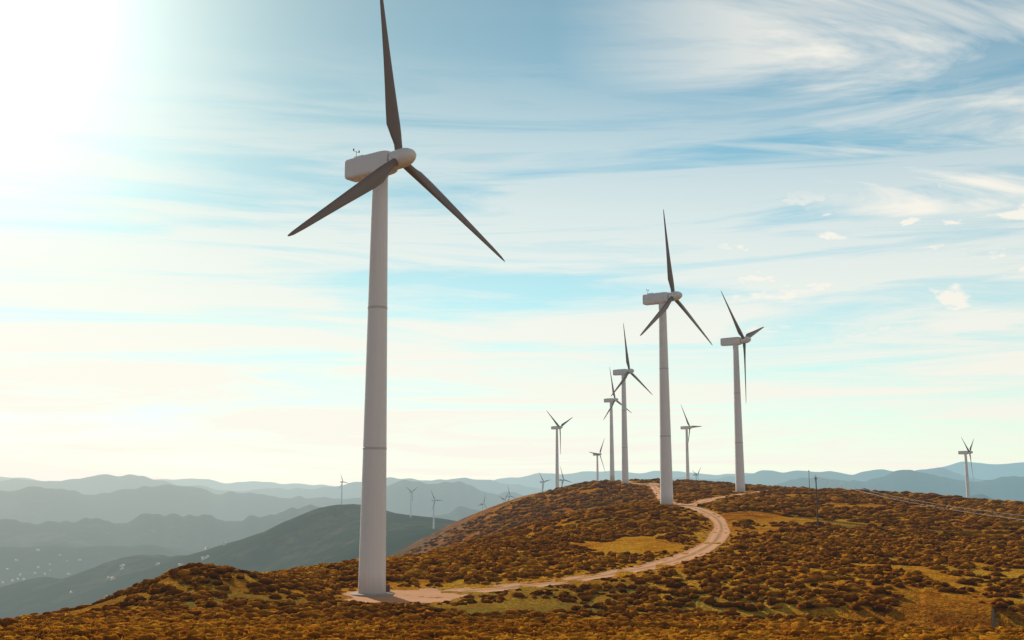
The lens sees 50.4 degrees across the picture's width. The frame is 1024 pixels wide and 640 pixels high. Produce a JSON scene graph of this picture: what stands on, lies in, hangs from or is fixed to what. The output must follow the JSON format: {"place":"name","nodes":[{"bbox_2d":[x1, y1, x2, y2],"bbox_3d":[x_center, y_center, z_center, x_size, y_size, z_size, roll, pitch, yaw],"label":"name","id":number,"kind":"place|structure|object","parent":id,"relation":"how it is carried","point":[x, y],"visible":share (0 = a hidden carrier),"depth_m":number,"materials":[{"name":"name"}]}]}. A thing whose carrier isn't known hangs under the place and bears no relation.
{"place":"outdoors","nodes":[
{"label":"outdoors","id":0,"kind":"place"},
{"bbox_2d":[0,461,1023,639],"bbox_3d":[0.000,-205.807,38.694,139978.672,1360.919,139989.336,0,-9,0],"label":"ground","id":1,"kind":"structure","parent":0,"point":[102,527],"depth_m":4439.81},
{"bbox_2d":[1,542,225,597],"bbox_3d":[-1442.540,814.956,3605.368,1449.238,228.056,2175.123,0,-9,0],"label":"village houses","id":2,"kind":"structure","parent":1,"relation":"on","point":[158,563],"depth_m":2890.80,"materials":[{"name":"white"}]},
{"bbox_2d":[340,476,349,504],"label":"wind turbine","id":3,"kind":"object","parent":1,"relation":"on","point":[342,481],"visible":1,"depth_m":2589.04,"materials":[{"name":"paint"}]},
{"bbox_2d":[288,0,504,596],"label":"wind turbine","id":4,"kind":"object","parent":1,"relation":"on","point":[371,171],"visible":0.98,"depth_m":133.50,"materials":[{"name":"paint"}]},
{"bbox_2d":[409,489,414,517],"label":"wind turbine","id":5,"kind":"object","parent":1,"relation":"on","point":[410,501],"visible":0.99,"depth_m":2387.46,"materials":[{"name":"paint"}]},
{"bbox_2d":[431,491,441,528],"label":"wind turbine","id":6,"kind":"object","parent":1,"relation":"on","point":[433,508],"visible":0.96,"depth_m":2063.85,"materials":[{"name":"paint"}]},
{"bbox_2d":[0,520,1023,626],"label":"shrubs","id":7,"kind":"object","parent":1,"relation":"on","point":[481,557],"visible":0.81,"depth_m":132.60,"materials":[{"name":"brown plant"}]},
{"bbox_2d":[0,609,1023,639],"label":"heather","id":8,"kind":"object","parent":1,"relation":"on","point":[182,625],"visible":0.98,"depth_m":68.11,"materials":[{"name":"brown plant"}]},
{"bbox_2d":[539,473,548,491],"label":"wind turbine","id":9,"kind":"object","parent":1,"relation":"on","point":[543,481],"visible":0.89,"depth_m":1927.49,"materials":[{"name":"paint"}]},
{"bbox_2d":[546,410,572,487],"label":"wind turbine","id":10,"kind":"object","parent":1,"relation":"on","point":[557,427],"visible":0.95,"depth_m":923.02,"materials":[{"name":"paint"}]},
{"bbox_2d":[559,467,571,486],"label":"wind turbine","id":11,"kind":"object","parent":1,"relation":"on","point":[562,480],"visible":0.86,"depth_m":1680.02,"materials":[{"name":"paint"}]},
{"bbox_2d":[590,438,605,480],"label":"wind turbine","id":12,"kind":"object","parent":1,"relation":"on","point":[597,469],"visible":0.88,"depth_m":1246.38,"materials":[{"name":"paint"}]},
{"bbox_2d":[603,371,629,480],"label":"wind turbine","id":13,"kind":"object","parent":1,"relation":"on","point":[611,401],"visible":0.97,"depth_m":754.11,"materials":[{"name":"paint"}]},
{"bbox_2d":[611,323,651,483],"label":"wind turbine","id":14,"kind":"object","parent":1,"relation":"on","point":[623,373],"visible":0.97,"depth_m":517.19,"materials":[{"name":"paint"}]},
{"bbox_2d":[640,209,712,504],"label":"wind turbine","id":15,"kind":"object","parent":1,"relation":"on","point":[663,300],"visible":0.88,"depth_m":279.80,"materials":[{"name":"paint"}]},
{"bbox_2d":[680,406,701,478],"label":"wind turbine","id":16,"kind":"object","parent":1,"relation":"on","point":[689,427],"visible":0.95,"depth_m":932.31,"materials":[{"name":"paint"}]},
{"bbox_2d":[403,478,1023,555],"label":"shrubs","id":17,"kind":"object","parent":1,"relation":"on","point":[641,492],"visible":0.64,"depth_m":465.25,"materials":[{"name":"brown plant"}]},
{"bbox_2d":[429,490,1023,550],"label":"hill","id":18,"kind":"structure","parent":1,"relation":"on","point":[656,510],"depth_m":244.29,"materials":[{"name":"brown plant"}]},
{"bbox_2d":[720,291,763,492],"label":"wind turbine","id":19,"kind":"object","parent":1,"relation":"on","point":[735,342],"visible":0.94,"depth_m":382.57,"materials":[{"name":"paint"}]},
{"bbox_2d":[814,475,818,524],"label":"utility pole","id":20,"kind":"object","parent":1,"relation":"on","point":[816,501],"visible":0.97,"depth_m":213.83,"materials":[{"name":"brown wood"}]},
{"bbox_2d":[808,471,1023,519],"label":"power lines","id":21,"kind":"object","parent":20,"relation":"attached to","point":[927,502],"visible":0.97,"depth_m":134.97,"materials":[{"name":"metal"}]},
{"bbox_2d":[958,437,973,497],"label":"wind turbine","id":22,"kind":"object","parent":1,"relation":"on","point":[968,451],"visible":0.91,"depth_m":869.30,"materials":[{"name":"paint"}]},
{"bbox_2d":[0,0,1023,485],"label":"sky","id":23,"kind":"structure","parent":0,"point":[848,175],"materials":[{"name":"blue"}]},
{"bbox_2d":[344,481,767,602],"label":"dirt road","id":24,"kind":"structure","parent":0,"point":[409,596],"depth_m":137.65,"materials":[{"name":"beige soil"}]}
]}

